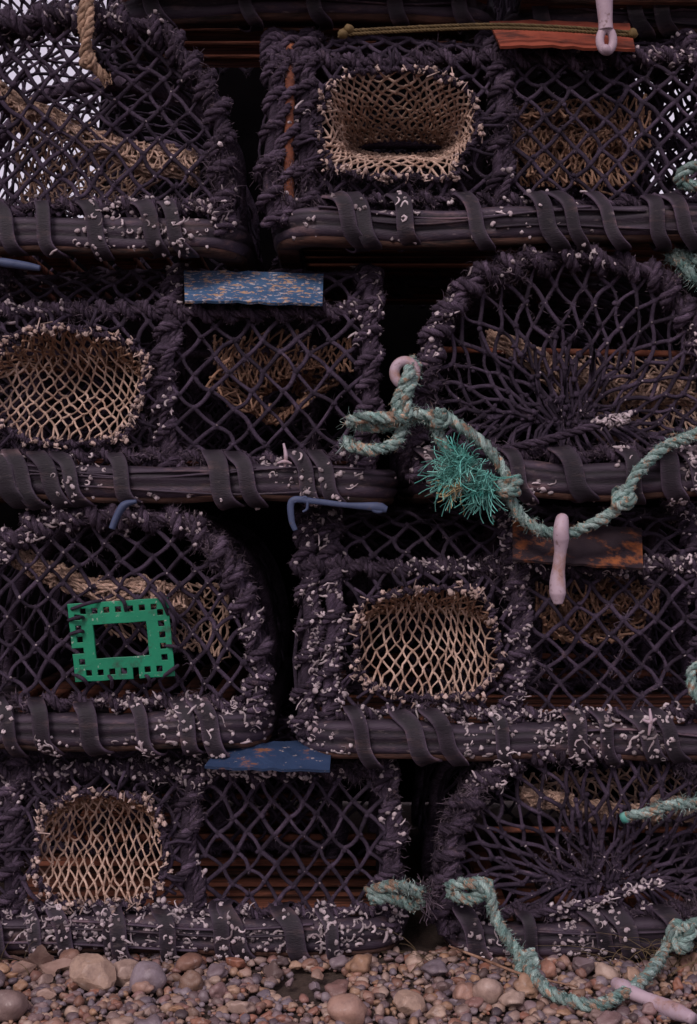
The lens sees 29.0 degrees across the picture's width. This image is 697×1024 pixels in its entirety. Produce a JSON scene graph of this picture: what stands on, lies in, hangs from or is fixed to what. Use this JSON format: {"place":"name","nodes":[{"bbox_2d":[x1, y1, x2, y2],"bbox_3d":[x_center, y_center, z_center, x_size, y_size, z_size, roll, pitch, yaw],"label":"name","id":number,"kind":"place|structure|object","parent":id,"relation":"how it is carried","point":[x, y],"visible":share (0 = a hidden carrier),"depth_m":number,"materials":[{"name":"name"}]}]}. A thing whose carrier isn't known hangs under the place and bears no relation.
{"place":"outdoors","nodes":[
{"label":"outdoors","id":0,"kind":"place"},
{"bbox_2d":[0,945,696,1023],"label":"gravel","id":1,"kind":"structure","parent":0,"point":[46,1005],"depth_m":2.20,"materials":[{"name":"brown gravel"}]},
{"bbox_2d":[8,944,71,979],"bbox_3d":[-0.524,0.768,2.296,0.112,0.079,0.047,0,0,19],"label":"dead leaf","id":2,"kind":"object","parent":1,"relation":"on","point":[40,958],"visible":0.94,"depth_m":2.29,"materials":[{"name":"brown plant"}]},
{"bbox_2d":[113,959,137,986],"bbox_3d":[-0.375,0.777,2.269,0.052,0.042,0.042,0,0,-20],"label":"flint stone","id":3,"kind":"object","parent":1,"relation":"on","point":[124,968],"visible":0.64,"depth_m":2.25,"materials":[{"name":"beige stone"}]},
{"bbox_2d":[129,960,166,993],"bbox_3d":[-0.331,0.772,2.232,0.061,0.055,0.054,0,0,0],"label":"flint stone","id":4,"kind":"object","parent":1,"relation":"on","point":[150,975],"visible":0.94,"depth_m":2.21,"materials":[{"name":"grey stone"}]},
{"bbox_2d":[327,993,367,1023],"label":"flint stone","id":5,"kind":"object","parent":1,"relation":"on","point":[348,1008],"visible":1,"depth_m":2.07,"materials":[{"name":"beige stone"}]},
{"bbox_2d":[393,989,425,1016],"bbox_3d":[0.097,0.778,2.133,0.052,0.040,0.042,0,0,0],"label":"flint stone","id":6,"kind":"object","parent":1,"relation":"on","point":[406,1000],"visible":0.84,"depth_m":2.12,"materials":[{"name":"beige stone"}]},
{"bbox_2d":[473,978,503,1002],"bbox_3d":[0.225,0.775,2.180,0.049,0.045,0.041,0,0,24],"label":"flint stone","id":7,"kind":"object","parent":1,"relation":"on","point":[491,990],"visible":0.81,"depth_m":2.16,"materials":[{"name":"beige stone"}]},
{"bbox_2d":[448,945,566,984],"bbox_3d":[0.271,0.766,2.268,0.242,0.027,0.017,0,0,33],"label":"twig","id":8,"kind":"object","parent":1,"relation":"on","point":[496,964],"visible":0.79,"depth_m":2.28,"materials":[{"name":"brown wood"}]},
{"bbox_2d":[411,750,696,967],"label":"lobster pot","id":9,"kind":"object","parent":1,"relation":"on","point":[660,869],"visible":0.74,"depth_m":2.42,"materials":[{"name":"black fabric"}]},
{"bbox_2d":[363,875,446,921],"bbox_3d":[0.099,0.667,2.346,0.148,0.078,0.072,0,0,0],"label":"turquoise rope","id":10,"kind":"object","parent":9,"relation":"attached to","point":[379,892],"visible":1,"depth_m":2.33,"materials":[{"name":"teal fabric"}]},
{"bbox_2d":[287,499,696,769],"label":"lobster pot","id":11,"kind":"object","parent":9,"relation":"on","point":[456,729],"visible":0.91,"depth_m":2.42,"materials":[{"name":"black fabric"}]},
{"bbox_2d":[342,532,696,694],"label":"netting","id":12,"kind":"object","parent":11,"relation":"attached to","point":[675,614],"visible":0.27,"depth_m":2.88,"materials":[{"name":"black fabric"}]},
{"bbox_2d":[390,242,696,507],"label":"lobster pot","id":13,"kind":"object","parent":11,"relation":"on","point":[493,282],"visible":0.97,"depth_m":2.41,"materials":[{"name":"black fabric"}]},
{"bbox_2d":[389,356,420,432],"bbox_3d":[0.099,-0.206,2.364,0.055,0.133,0.035,0,0,0],"label":"plastic hook","id":14,"kind":"object","parent":13,"relation":"attached to","point":[398,364],"visible":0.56,"depth_m":2.35,"materials":[{"name":"pink plastic"}]},
{"bbox_2d":[274,132,620,316],"bbox_3d":[0.216,-0.667,3.118,0.768,0.401,0.566,0,0,0],"label":"lobster pot","id":15,"kind":"object","parent":13,"relation":"on","point":[403,288],"visible":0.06,"depth_m":2.95,"materials":[{"name":"wicker"}]},
{"bbox_2d":[247,27,696,279],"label":"lobster pot","id":16,"kind":"object","parent":13,"relation":"on","point":[304,224],"visible":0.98,"depth_m":2.42,"materials":[{"name":"black fabric"}]},
{"bbox_2d":[110,0,493,86],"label":"lobster pot","id":17,"kind":"object","parent":16,"relation":"on","point":[226,35],"visible":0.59,"depth_m":2.51,"materials":[{"name":"black rubber"}]},
{"bbox_2d":[337,23,637,38],"bbox_3d":[0.245,-0.848,2.372,0.530,0.033,0.025,0,0,0],"label":"bungee cord","id":18,"kind":"object","parent":16,"relation":"attached to","point":[345,31],"visible":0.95,"depth_m":2.38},
{"bbox_2d":[489,19,634,51],"bbox_3d":[0.390,-0.862,2.437,0.260,0.090,0.112,0,0,0],"label":"orange board","id":19,"kind":"object","parent":16,"relation":"on","point":[508,39],"visible":0.64,"depth_m":2.42,"materials":[{"name":"orange wood"}]},
{"bbox_2d":[492,0,696,90],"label":"lobster pot","id":20,"kind":"object","parent":16,"relation":"on","point":[649,21],"visible":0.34,"depth_m":2.53,"materials":[{"name":"black rubber"}]},
{"bbox_2d":[596,0,616,55],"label":"plastic hook","id":21,"kind":"object","parent":16,"relation":"attached to","point":[605,15],"visible":1,"depth_m":2.33,"materials":[{"name":"plastic"}]},
{"bbox_2d":[672,159,696,192],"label":"turquoise rope","id":22,"kind":"object","parent":16,"relation":"attached to","point":[682,174],"visible":1,"depth_m":2.34,"materials":[{"name":"teal fabric"}]},
{"bbox_2d":[337,353,696,540],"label":"turquoise rope","id":23,"kind":"object","parent":13,"relation":"attached to","point":[461,473],"visible":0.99,"depth_m":2.33,"materials":[{"name":"fabric"}]},
{"bbox_2d":[549,513,568,603],"bbox_3d":[0.365,0.081,2.332,0.036,0.158,0.063,0,0,0],"label":"plastic hook","id":24,"kind":"object","parent":23,"relation":"hanging from","point":[557,588],"visible":1,"depth_m":2.32,"materials":[{"name":"plastic"}]},
{"bbox_2d":[663,243,696,292],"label":"turquoise rope","id":25,"kind":"object","parent":13,"relation":"attached to","point":[684,262],"visible":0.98,"depth_m":2.39,"materials":[{"name":"teal fabric"}]},
{"bbox_2d":[512,521,642,570],"bbox_3d":[0.413,0.060,2.419,0.249,0.086,0.117,0,0,0],"label":"weathered board","id":26,"kind":"object","parent":11,"relation":"in","point":[611,547],"visible":0.84,"depth_m":2.40,"materials":[{"name":"brown wood"}]},
{"bbox_2d":[642,708,656,735],"bbox_3d":[0.526,0.367,2.351,0.026,0.048,0.011,0,0,0],"label":"cable tie","id":27,"kind":"object","parent":11,"relation":"attached to","point":[650,721],"visible":1,"depth_m":2.35,"materials":[{"name":"plastic"}]},
{"bbox_2d":[684,662,696,703],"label":"turquoise rope","id":28,"kind":"object","parent":11,"relation":"attached to","point":[690,677],"visible":1,"depth_m":2.34,"materials":[{"name":"teal fabric"}]},
{"bbox_2d":[620,793,696,823],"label":"turquoise rope","id":29,"kind":"object","parent":9,"relation":"attached to","point":[657,808],"visible":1,"depth_m":2.35,"materials":[{"name":"teal fabric"}]},
{"bbox_2d":[444,875,696,1012],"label":"turquoise rope","id":30,"kind":"object","parent":1,"relation":"on","point":[528,960],"visible":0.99,"depth_m":2.30,"materials":[{"name":"teal fabric"}]},
{"bbox_2d":[610,977,696,1023],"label":"plastic hook","id":31,"kind":"object","parent":1,"relation":"on","point":[674,1010],"visible":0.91,"depth_m":2.11,"materials":[{"name":"pink plastic"}]},
{"bbox_2d":[0,799,696,1023],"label":"ground","id":32,"kind":"structure","parent":0,"point":[418,935],"depth_m":2.56,"materials":[{"name":"brown gravel"}]},
{"bbox_2d":[0,989,28,1020],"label":"flint stone","id":33,"kind":"object","parent":32,"relation":"on","point":[14,1004],"visible":0.92,"depth_m":2.09,"materials":[{"name":"grey stone"}]},
{"bbox_2d":[69,953,115,989],"bbox_3d":[-0.425,0.770,2.243,0.080,0.062,0.062,0,0,0],"label":"flint stone","id":34,"kind":"object","parent":32,"relation":"on","point":[88,971],"visible":0.93,"depth_m":2.22,"materials":[{"name":"beige stone"}]},
{"bbox_2d":[0,687,346,869],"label":"lobster pot","id":35,"kind":"object","parent":32,"relation":"on","point":[331,845],"visible":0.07,"depth_m":2.87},
{"bbox_2d":[0,711,414,964],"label":"lobster pot","id":36,"kind":"object","parent":32,"relation":"on","point":[234,906],"visible":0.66,"depth_m":2.41,"materials":[{"name":"black fabric"}]},
{"bbox_2d":[0,503,293,759],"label":"lobster pot","id":37,"kind":"object","parent":36,"relation":"on","point":[52,708],"visible":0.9,"depth_m":2.41,"materials":[{"name":"black fabric"}]},
{"bbox_2d":[67,597,174,681],"bbox_3d":[-0.401,0.225,2.373,0.192,0.149,0.021,0,0,0],"label":"escape gap frame","id":38,"kind":"object","parent":37,"relation":"in","point":[153,660],"visible":1,"depth_m":2.37,"materials":[{"name":"green plastic"}]},
{"bbox_2d":[67,588,181,688],"bbox_3d":[-0.395,0.223,2.366,0.203,0.178,0.023,0,0,0],"label":"lashing cord","id":39,"kind":"object","parent":37,"relation":"attached to","point":[161,597],"visible":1,"depth_m":2.36,"materials":[{"name":"black fabric"}]},
{"bbox_2d":[0,331,323,504],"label":"lobster pot","id":40,"kind":"object","parent":37,"relation":"on","point":[304,421],"visible":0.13,"depth_m":2.89,"materials":[{"name":"black fabric"}]},
{"bbox_2d":[0,261,397,510],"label":"lobster pot","id":41,"kind":"object","parent":37,"relation":"on","point":[35,476],"visible":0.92,"depth_m":2.42,"materials":[{"name":"black fabric"}]},
{"bbox_2d":[109,499,136,529],"bbox_3d":[-0.392,0.005,2.345,0.049,0.053,0.021,0,0,0],"label":"blue plastic hook","id":42,"kind":"object","parent":41,"relation":"attached to","point":[123,506],"visible":1,"depth_m":2.34,"materials":[{"name":"blue plastic"}]},
{"bbox_2d":[0,0,264,321],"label":"lobster pot","id":43,"kind":"object","parent":41,"relation":"on","point":[96,231],"visible":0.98,"depth_m":2.41,"materials":[{"name":"black fabric"}]},
{"bbox_2d":[0,258,40,270],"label":"blue plastic hook","id":44,"kind":"object","parent":43,"relation":"attached to","point":[13,263],"visible":1,"depth_m":2.34,"materials":[{"name":"blue plastic"}]},
{"bbox_2d":[76,0,111,91],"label":"tan rope","id":45,"kind":"object","parent":43,"relation":"attached to","point":[85,24],"visible":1,"depth_m":2.34,"materials":[{"name":"beige fabric"}]},
{"bbox_2d":[184,270,322,305],"bbox_3d":[-0.176,-0.407,2.442,0.259,0.081,0.112,0,0,0],"label":"blue painted board","id":46,"kind":"object","parent":41,"relation":"attached to","point":[250,287],"visible":1,"depth_m":2.44,"materials":[{"name":"blue paint"}]},
{"bbox_2d":[277,443,291,466],"bbox_3d":[-0.112,-0.099,2.351,0.026,0.042,0.011,0,0,0],"label":"cable tie","id":47,"kind":"object","parent":41,"relation":"attached to","point":[285,461],"visible":1,"depth_m":2.35,"materials":[{"name":"plastic"}]},
{"bbox_2d":[287,496,387,530],"bbox_3d":[-0.019,0.003,2.350,0.176,0.062,0.012,0,0,0],"label":"blue plastic hook","id":48,"kind":"object","parent":41,"relation":"attached to","point":[377,507],"visible":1,"depth_m":2.35,"materials":[{"name":"blue plastic"}]},
{"bbox_2d":[205,740,330,772],"bbox_3d":[-0.140,0.433,2.391,0.221,0.040,0.110,0,0,0],"label":"blue painted board","id":49,"kind":"object","parent":36,"relation":"attached to","point":[287,756],"visible":0.84,"depth_m":2.37,"materials":[{"name":"blue paint"}]},
{"bbox_2d":[0,0,696,217],"label":"sky","id":50,"kind":"structure","parent":0,"point":[28,3],"materials":[{"name":"white"}]}
]}

